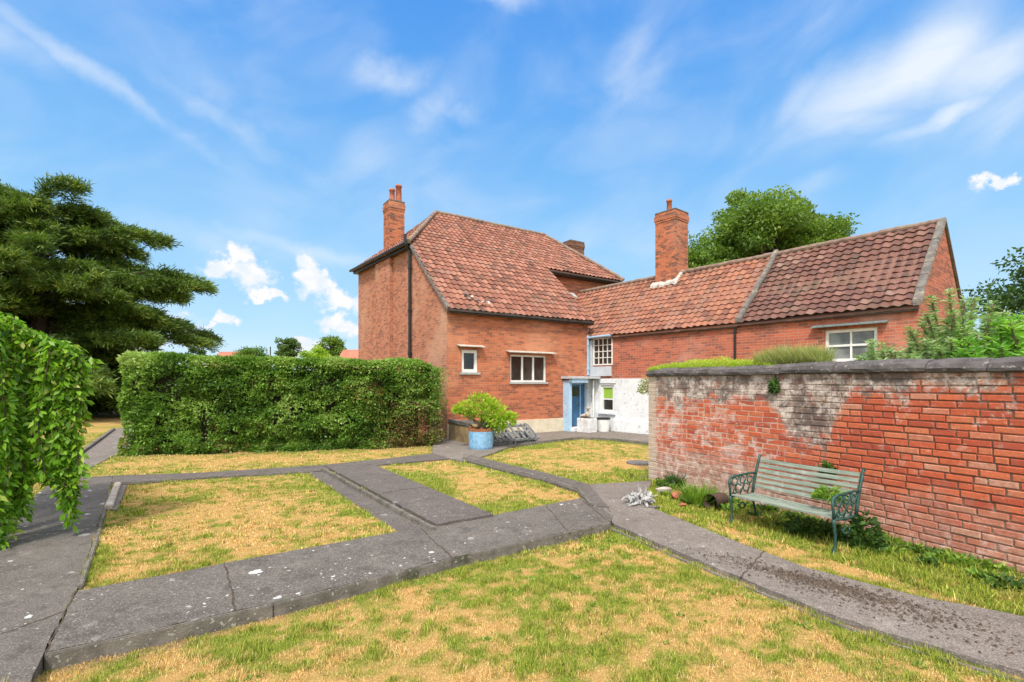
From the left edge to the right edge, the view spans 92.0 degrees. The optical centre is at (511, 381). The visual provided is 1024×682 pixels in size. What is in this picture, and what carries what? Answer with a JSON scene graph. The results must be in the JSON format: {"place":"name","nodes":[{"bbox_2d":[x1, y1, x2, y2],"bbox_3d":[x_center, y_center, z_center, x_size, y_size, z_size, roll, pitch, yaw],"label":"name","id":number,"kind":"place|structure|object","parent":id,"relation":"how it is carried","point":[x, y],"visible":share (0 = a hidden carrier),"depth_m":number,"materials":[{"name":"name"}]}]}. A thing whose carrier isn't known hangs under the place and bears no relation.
{"place":"outdoors","nodes":[
{"label":"outdoors","id":0,"kind":"place"},
{"bbox_2d":[0,475,112,681],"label":"path","id":1,"kind":"structure","parent":0,"point":[39,578],"depth_m":4.49,"materials":[{"name":"concrete"}]},
{"bbox_2d":[0,611,61,633],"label":"path joint","id":2,"kind":"object","parent":1,"relation":"on","point":[31,622],"visible":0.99,"depth_m":3.59,"materials":[{"name":"concrete"}]},
{"bbox_2d":[5,526,95,536],"bbox_3d":[-5.492,1.754,5.717,1.065,0.013,0.033,0,0,-30],"label":"path joint","id":3,"kind":"object","parent":1,"relation":"on","point":[50,531],"visible":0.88,"depth_m":5.78,"materials":[{"name":"concrete"}]},
{"bbox_2d":[49,427,129,479],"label":"path","id":4,"kind":"structure","parent":0,"point":[104,449],"depth_m":12.84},
{"bbox_2d":[83,428,114,452],"bbox_3d":[-11.491,1.869,13.479,0.114,0.362,11.188,0,0,-34],"label":"edging","id":5,"kind":"object","parent":4,"relation":"on","point":[95,441],"visible":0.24,"depth_m":14.43,"materials":[{"name":"concrete"}]},
{"bbox_2d":[112,453,448,485],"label":"narrow path","id":6,"kind":"structure","parent":0,"point":[430,457],"depth_m":9.62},
{"bbox_2d":[113,471,308,484],"bbox_3d":[-5.384,1.887,9.054,3.086,0.325,0.133,0,0,-23],"label":"panel edging","id":7,"kind":"object","parent":6,"relation":"on","point":[269,474],"visible":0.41,"depth_m":9.13,"materials":[{"name":"concrete"}]},
{"bbox_2d":[45,498,612,653],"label":"cross path","id":8,"kind":"structure","parent":0,"point":[102,613],"depth_m":4.48,"materials":[{"name":"concrete"}]},
{"bbox_2d":[44,590,77,653],"bbox_3d":[-3.330,1.750,3.660,0.029,0.013,1.128,0,0,-34],"label":"path joint","id":9,"kind":"object","parent":8,"relation":"on","point":[67,606],"visible":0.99,"depth_m":3.62,"materials":[{"name":"concrete"}]},
{"bbox_2d":[224,563,235,611],"bbox_3d":[-2.430,1.750,4.258,0.034,0.013,1.186,0,0,-33],"label":"path joint","id":10,"kind":"object","parent":8,"relation":"on","point":[232,591],"visible":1,"depth_m":4.15,"materials":[{"name":"concrete"}]},
{"bbox_2d":[421,528,451,557],"bbox_3d":[-0.840,1.750,5.401,0.033,0.013,1.079,0,0,-27],"label":"path joint","id":11,"kind":"object","parent":8,"relation":"on","point":[437,544],"visible":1,"depth_m":5.25,"materials":[{"name":"concrete"}]},
{"bbox_2d":[324,463,492,525],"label":"path","id":12,"kind":"structure","parent":0,"point":[431,506],"depth_m":7.48,"materials":[{"name":"grey concrete"}]},
{"bbox_2d":[0,0,1023,369],"label":"sky","id":13,"kind":"structure","parent":0,"point":[271,138],"materials":[{"name":"blue"}]},
{"bbox_2d":[1,411,1023,681],"bbox_3d":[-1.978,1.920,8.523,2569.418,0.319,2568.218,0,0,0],"label":"ground","id":14,"kind":"structure","parent":0,"point":[101,423],"depth_m":4.17,"materials":[{"name":"plant"}]},
{"bbox_2d":[0,311,103,549],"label":"weeping tree","id":15,"kind":"object","parent":14,"relation":"on","point":[57,380],"visible":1,"depth_m":5.46,"materials":[{"name":"green plant"}]},
{"bbox_2d":[78,491,110,589],"bbox_3d":[-5.019,1.888,6.024,0.053,0.324,4.521,0,0,-37],"label":"edging","id":16,"kind":"object","parent":14,"relation":"on","point":[82,580],"visible":0.35,"depth_m":5.05,"materials":[{"name":"concrete"}]},
{"bbox_2d":[0,170,225,419],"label":"cedar tree","id":17,"kind":"object","parent":14,"relation":"on","point":[105,317],"visible":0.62,"depth_m":24.07,"materials":[{"name":"green plant"}]},
{"bbox_2d":[105,482,120,508],"bbox_3d":[-6.092,1.820,7.564,0.090,0.260,1.964,0,0,-36],"label":"edging stone","id":18,"kind":"object","parent":14,"relation":"on","point":[111,500],"visible":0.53,"depth_m":7.36,"materials":[{"name":"grey stone"}]},
{"bbox_2d":[107,485,126,510],"bbox_3d":[-6.015,1.794,7.539,0.150,0.112,2.038,0,0,-35],"label":"stone slab strip","id":19,"kind":"object","parent":14,"relation":"on","point":[122,490],"visible":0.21,"depth_m":7.43,"materials":[{"name":"grey stone"}]},
{"bbox_2d":[185,346,206,355],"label":"broadleaf tree","id":20,"kind":"object","parent":14,"relation":"on","point":[192,350],"visible":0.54,"depth_m":61.44,"materials":[{"name":"green plant"}]},
{"bbox_2d":[206,352,263,368],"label":"distant house","id":21,"kind":"structure","parent":14,"relation":"on","point":[224,353],"depth_m":73.00,"materials":[{"name":"brick"}]},
{"bbox_2d":[232,345,268,363],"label":"broadleaf tree","id":22,"kind":"object","parent":14,"relation":"on","point":[247,351],"visible":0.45,"depth_m":53.42,"materials":[{"name":"green plant"}]},
{"bbox_2d":[115,350,452,455],"bbox_3d":[-5.716,0.504,13.248,8.208,2.669,1.771,0,0,-14],"label":"clipped hedge","id":23,"kind":"object","parent":14,"relation":"on","point":[192,400],"visible":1,"depth_m":12.64,"materials":[{"name":"green plant"}]},
{"bbox_2d":[274,337,303,368],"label":"broadleaf tree","id":24,"kind":"object","parent":14,"relation":"on","point":[291,347],"visible":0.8,"depth_m":53.51,"materials":[{"name":"green plant"}]},
{"bbox_2d":[298,345,331,369],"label":"broadleaf tree","id":25,"kind":"object","parent":14,"relation":"on","point":[319,352],"visible":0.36,"depth_m":52.06,"materials":[{"name":"green plant"}]},
{"bbox_2d":[44,522,610,670],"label":"path kerb","id":26,"kind":"structure","parent":14,"relation":"on","point":[103,649],"depth_m":3.88,"materials":[{"name":"concrete"}]},
{"bbox_2d":[312,335,346,369],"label":"broadleaf tree","id":27,"kind":"object","parent":14,"relation":"on","point":[335,345],"visible":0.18,"depth_m":55.17,"materials":[{"name":"green plant"}]},
{"bbox_2d":[340,350,357,358],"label":"distant house","id":28,"kind":"structure","parent":14,"relation":"on","point":[350,354],"depth_m":54.09,"materials":[{"name":"brick"}]},
{"bbox_2d":[308,471,420,530],"bbox_3d":[-2.489,1.907,7.816,0.461,0.285,4.851,0,0,-36],"label":"gutter strip","id":29,"kind":"object","parent":14,"relation":"on","point":[392,519],"visible":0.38,"depth_m":7.06,"materials":[{"name":"grey concrete"}]},
{"bbox_2d":[321,468,435,530],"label":"kerb","id":30,"kind":"structure","parent":29,"relation":"on","point":[404,513],"depth_m":7.06,"materials":[{"name":"concrete"}]},
{"bbox_2d":[349,184,624,438],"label":"brick house","id":31,"kind":"structure","parent":14,"relation":"on","point":[497,311],"depth_m":17.52,"materials":[{"name":"brick"}]},
{"bbox_2d":[460,350,480,374],"bbox_3d":[-1.371,-0.620,15.600,0.725,0.780,0.343,0,0,-31],"label":"window","id":32,"kind":"structure","parent":31,"relation":"in","point":[469,357],"depth_m":15.58,"materials":[{"name":"white paint"}]},
{"bbox_2d":[509,355,547,383],"bbox_3d":[0.574,-0.420,16.818,1.381,0.980,1.014,0,0,0],"label":"window","id":33,"kind":"structure","parent":31,"relation":"in","point":[524,369],"depth_m":16.86,"materials":[{"name":"white paint"}]},
{"bbox_2d":[572,383,584,425],"bbox_3d":[2.353,0.815,18.099,0.880,1.610,0.114,0,0,-34],"label":"door","id":34,"kind":"structure","parent":31,"relation":"in","point":[578,389],"depth_m":18.14,"materials":[{"name":"blue wood"}]},
{"bbox_2d":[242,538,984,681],"bbox_3d":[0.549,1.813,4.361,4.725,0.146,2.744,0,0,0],"label":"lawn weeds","id":35,"kind":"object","parent":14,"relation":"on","point":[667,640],"visible":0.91,"depth_m":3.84,"materials":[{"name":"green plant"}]},
{"bbox_2d":[626,460,648,465],"bbox_3d":[2.759,1.793,10.737,0.540,0.114,0.540,0,0,0],"label":"drain cover","id":36,"kind":"object","parent":14,"relation":"on","point":[638,462],"visible":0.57,"depth_m":10.65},
{"bbox_2d":[655,487,671,492],"bbox_3d":[2.413,1.728,7.865,0.270,0.130,0.131,0,0,0],"label":"stone","id":37,"kind":"object","parent":14,"relation":"on","point":[667,489],"visible":0.77,"depth_m":7.82,"materials":[{"name":"beige stone"}]},
{"bbox_2d":[662,471,686,484],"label":"grass tuft","id":38,"kind":"object","parent":14,"relation":"on","point":[670,479],"visible":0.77,"depth_m":8.25,"materials":[{"name":"green plant"}]},
{"bbox_2d":[671,491,682,498],"bbox_3d":[2.520,1.715,7.494,0.238,0.128,0.166,0,0,0],"label":"stone","id":39,"kind":"object","parent":14,"relation":"on","point":[674,495],"visible":0.62,"depth_m":7.43,"materials":[{"name":"stone"}]},
{"bbox_2d":[673,479,725,503],"bbox_3d":[2.709,1.561,7.152,0.787,0.378,0.760,0,0,33],"label":"grass tuft","id":40,"kind":"object","parent":14,"relation":"on","point":[691,494],"visible":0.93,"depth_m":7.07,"materials":[{"name":"green plant"}]},
{"bbox_2d":[703,492,728,509],"bbox_3d":[2.867,1.655,6.917,0.340,0.212,0.212,0,0,-36],"label":"clay pipe","id":41,"kind":"object","parent":14,"relation":"on","point":[723,499],"visible":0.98,"depth_m":6.90,"materials":[{"name":"brown ceramic"}]},
{"bbox_2d":[688,231,757,268],"bbox_3d":[14.789,-4.615,36.870,6.468,12.972,6.109,0,0,0],"label":"broadleaf tree","id":42,"kind":"object","parent":14,"relation":"on","point":[698,257],"visible":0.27,"depth_m":35.61,"materials":[{"name":"green plant"}]},
{"bbox_2d":[575,199,965,434],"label":"brick wing","id":43,"kind":"structure","parent":14,"relation":"on","point":[847,297],"depth_m":14.37,"materials":[{"name":"red brick"}]},
{"bbox_2d":[593,337,612,364],"bbox_3d":[3.316,-1.110,17.975,0.638,1.000,0.768,0,0,0],"label":"window","id":44,"kind":"structure","parent":43,"relation":"in","point":[602,347],"depth_m":17.97,"materials":[{"name":"white paint"}]},
{"bbox_2d":[598,385,615,414],"bbox_3d":[3.494,0.635,17.804,0.422,1.050,0.787,0,0,-30],"label":"window","id":45,"kind":"structure","parent":43,"relation":"in","point":[607,391],"depth_m":17.83,"materials":[{"name":"white paint"}]},
{"bbox_2d":[825,327,876,361],"bbox_3d":[8.159,-0.855,11.912,0.850,0.850,0.998,0,0,0],"label":"window","id":46,"kind":"structure","parent":43,"relation":"in","point":[851,342],"depth_m":11.97,"materials":[{"name":"grey glass"}]},
{"bbox_2d":[689,184,861,260],"bbox_3d":[19.687,-6.745,37.577,12.142,17.264,11.433,0,0,0],"label":"broadleaf tree","id":47,"kind":"object","parent":14,"relation":"on","point":[780,222],"visible":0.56,"depth_m":34.65,"materials":[{"name":"green plant"}]},
{"bbox_2d":[728,454,865,553],"bbox_3d":[3.274,1.366,5.776,0.650,0.847,1.268,0,0,-29],"label":"garden bench","id":48,"kind":"object","parent":14,"relation":"on","point":[833,514],"visible":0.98,"depth_m":5.80,"materials":[{"name":"metal"}]},
{"bbox_2d":[810,484,849,504],"bbox_3d":[3.543,1.255,5.517,0.397,0.252,0.402,0,0,0],"label":"bench weed","id":49,"kind":"object","parent":48,"relation":"on","point":[818,493],"visible":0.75,"depth_m":5.50,"materials":[{"name":"green plant"}]},
{"bbox_2d":[781,515,849,541],"bbox_3d":[3.543,1.704,5.758,0.730,0.266,0.719,0,0,0],"label":"bramble","id":50,"kind":"object","parent":14,"relation":"on","point":[795,528],"visible":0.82,"depth_m":5.69,"materials":[{"name":"green plant"}]},
{"bbox_2d":[611,528,1023,681],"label":"lawn edging","id":51,"kind":"object","parent":14,"relation":"on","point":[789,605],"visible":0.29,"depth_m":3.81,"materials":[{"name":"concrete"}]},
{"bbox_2d":[646,356,1023,574],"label":"garden wall","id":52,"kind":"structure","parent":14,"relation":"on","point":[934,448],"depth_m":5.58,"materials":[{"name":"brick"}]},
{"bbox_2d":[637,374,648,395],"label":"overhanging sprig","id":53,"kind":"object","parent":52,"relation":"attached to","point":[643,386],"visible":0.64,"depth_m":9.26,"materials":[{"name":"green plant"}]},
{"bbox_2d":[646,366,663,370],"bbox_3d":[2.607,-0.251,8.923,0.177,0.122,0.428,0,0,-24],"label":"stonecrop","id":54,"kind":"object","parent":52,"relation":"on","point":[656,367],"visible":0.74,"depth_m":8.91,"materials":[{"name":"green plant"}]},
{"bbox_2d":[654,355,779,368],"bbox_3d":[3.194,-0.318,8.059,0.372,0.221,2.560,0,0,-26],"label":"stonecrop","id":55,"kind":"object","parent":52,"relation":"on","point":[710,363],"visible":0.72,"depth_m":7.88,"materials":[{"name":"green plant"}]},
{"bbox_2d":[766,376,780,394],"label":"wall fern","id":56,"kind":"object","parent":52,"relation":"attached to","point":[773,386],"depth_m":6.73,"materials":[{"name":"green plant"}]},
{"bbox_2d":[749,341,840,364],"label":"wild grass","id":57,"kind":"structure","parent":52,"relation":"on","point":[795,355],"depth_m":6.65,"materials":[{"name":"green plant"}]},
{"bbox_2d":[816,458,836,474],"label":"wall fern","id":58,"kind":"object","parent":52,"relation":"attached to","point":[825,464],"depth_m":6.07,"materials":[{"name":"green plant"}]},
{"bbox_2d":[655,478,1023,591],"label":"verge weeds","id":59,"kind":"object","parent":14,"relation":"on","point":[966,559],"visible":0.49,"depth_m":5.00,"materials":[{"name":"green plant"}]},
{"bbox_2d":[855,354,869,360],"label":"shrub","id":60,"kind":"object","parent":14,"relation":"on","point":[862,357],"depth_m":6.32,"materials":[{"name":"green plant"}]},
{"bbox_2d":[844,510,890,553],"bbox_3d":[3.758,1.590,5.253,0.404,0.453,0.431,0,0,0],"label":"climbing weed","id":61,"kind":"object","parent":14,"relation":"on","point":[878,534],"visible":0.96,"depth_m":5.19,"materials":[{"name":"green plant"}]},
{"bbox_2d":[852,338,887,360],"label":"shrub","id":62,"kind":"object","parent":14,"relation":"on","point":[872,346],"visible":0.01,"depth_m":6.75,"materials":[{"name":"green plant"}]},
{"bbox_2d":[873,344,922,359],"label":"shrub","id":63,"kind":"object","parent":14,"relation":"on","point":[890,354],"depth_m":6.13,"materials":[{"name":"green plant"}]},
{"bbox_2d":[877,331,950,359],"bbox_3d":[5.375,0.517,6.589,1.673,2.481,1.694,0,0,0],"label":"shrub","id":64,"kind":"object","parent":14,"relation":"on","point":[911,347],"depth_m":6.55,"materials":[{"name":"green plant"}]},
{"bbox_2d":[882,288,1009,359],"bbox_3d":[5.806,0.261,6.485,1.894,2.992,1.893,0,0,0],"label":"shrub","id":65,"kind":"object","parent":14,"relation":"on","point":[937,336],"visible":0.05,"depth_m":6.34,"materials":[{"name":"green plant"}]},
{"bbox_2d":[949,343,989,357],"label":"shrub","id":66,"kind":"object","parent":14,"relation":"on","point":[979,350],"depth_m":5.64,"materials":[{"name":"green plant"}]},
{"bbox_2d":[939,310,1023,358],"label":"shrub","id":67,"kind":"object","parent":14,"relation":"on","point":[1003,349],"visible":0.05,"depth_m":5.71,"materials":[{"name":"green plant"}]},
{"bbox_2d":[961,247,1023,320],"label":"broadleaf tree","id":68,"kind":"object","parent":14,"relation":"on","point":[1013,299],"visible":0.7,"depth_m":22.44,"materials":[{"name":"green plant"}]},
{"bbox_2d":[974,308,1023,332],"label":"shrub","id":69,"kind":"object","parent":14,"relation":"on","point":[1008,314],"visible":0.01,"depth_m":6.20,"materials":[{"name":"green plant"}]},
{"bbox_2d":[996,314,1023,356],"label":"shrub","id":70,"kind":"object","parent":14,"relation":"on","point":[1009,332],"visible":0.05,"depth_m":5.50,"materials":[{"name":"green plant"}]},
{"bbox_2d":[462,455,608,507],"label":"curved path","id":71,"kind":"structure","parent":0,"point":[591,494],"depth_m":8.89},
{"bbox_2d":[463,457,592,504],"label":"curved kerb","id":72,"kind":"structure","parent":71,"relation":"on","point":[588,501],"depth_m":8.86,"materials":[{"name":"concrete"}]},
{"bbox_2d":[432,429,648,462],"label":"terrace","id":73,"kind":"structure","parent":0,"point":[450,449],"depth_m":14.41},
{"bbox_2d":[448,419,477,443],"bbox_3d":[-1.496,1.442,14.831,0.560,0.616,2.194,0,0,-30],"label":"raised planter","id":74,"kind":"object","parent":73,"relation":"on","point":[458,431],"visible":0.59,"depth_m":14.38,"materials":[{"name":"stone"}]},
{"bbox_2d":[468,426,492,449],"bbox_3d":[-0.813,1.465,12.958,0.650,0.570,0.654,0,0,0],"label":"plant pot","id":75,"kind":"object","parent":73,"relation":"on","point":[480,438],"visible":0.91,"depth_m":12.68,"materials":[{"name":"ceramic"}]},
{"bbox_2d":[451,391,518,435],"bbox_3d":[-0.705,0.814,12.967,1.813,1.221,0.757,0,0,9],"label":"potted bush","id":76,"kind":"object","parent":75,"relation":"in","point":[492,421],"visible":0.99,"depth_m":12.89,"materials":[{"name":"green plant"}]},
{"bbox_2d":[493,430,535,444],"bbox_3d":[-0.102,1.592,14.082,1.556,0.317,0.743,0,0,-32],"label":"slatted frame","id":77,"kind":"object","parent":73,"relation":"on","point":[512,442],"visible":0.34,"depth_m":13.89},
{"bbox_2d":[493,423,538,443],"bbox_3d":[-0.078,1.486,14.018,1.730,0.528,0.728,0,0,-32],"label":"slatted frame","id":78,"kind":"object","parent":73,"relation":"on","point":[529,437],"visible":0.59,"depth_m":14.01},
{"bbox_2d":[507,437,648,447],"bbox_3d":[1.765,1.869,14.364,4.063,0.363,1.766,0,0,-8],"label":"terrace edge","id":79,"kind":"object","parent":73,"relation":"attached to","point":[576,438],"visible":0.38,"depth_m":14.35,"materials":[{"name":"concrete"}]},
{"bbox_2d":[577,417,596,432],"bbox_3d":[2.606,1.495,17.178,0.420,0.510,0.580,0,0,-39],"label":"stone trough","id":80,"kind":"object","parent":73,"relation":"on","point":[587,425],"visible":0.9,"depth_m":16.99,"materials":[{"name":"stone"}]},
{"bbox_2d":[585,411,590,417],"bbox_3d":[2.643,1.127,17.137,0.173,0.304,0.183,0,0,17],"label":"carved stone","id":81,"kind":"object","parent":80,"relation":"on","point":[588,414],"visible":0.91,"depth_m":17.07,"materials":[{"name":"beige stone"}]},
{"bbox_2d":[597,417,610,431],"bbox_3d":[3.216,1.500,17.396,0.500,0.500,0.500,0,0,0],"label":"waste bin","id":82,"kind":"object","parent":73,"relation":"on","point":[603,424],"visible":0.92,"depth_m":17.21,"materials":[{"name":"white paint"}]},
{"bbox_2d":[589,480,1023,678],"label":"diagonal path","id":83,"kind":"structure","parent":0,"point":[657,528],"depth_m":4.00,"materials":[{"name":"grey concrete"}]},
{"bbox_2d":[621,484,657,506],"bbox_3d":[1.825,1.605,7.126,0.532,0.302,0.486,0,0,0],"label":"tree root","id":84,"kind":"object","parent":83,"relation":"on","point":[645,498],"visible":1,"depth_m":7.05,"materials":[{"name":"grey wood"}]},
{"bbox_2d":[740,551,764,578],"bbox_3d":[2.334,1.756,4.774,0.034,0.013,0.882,0,0,40],"label":"path joint","id":85,"kind":"object","parent":83,"relation":"on","point":[754,562],"visible":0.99,"depth_m":4.72,"materials":[{"name":"concrete"}]},
{"bbox_2d":[667,540,1023,655],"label":"soil crumbs","id":86,"kind":"object","parent":83,"relation":"on","point":[824,583],"visible":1,"depth_m":4.05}
]}

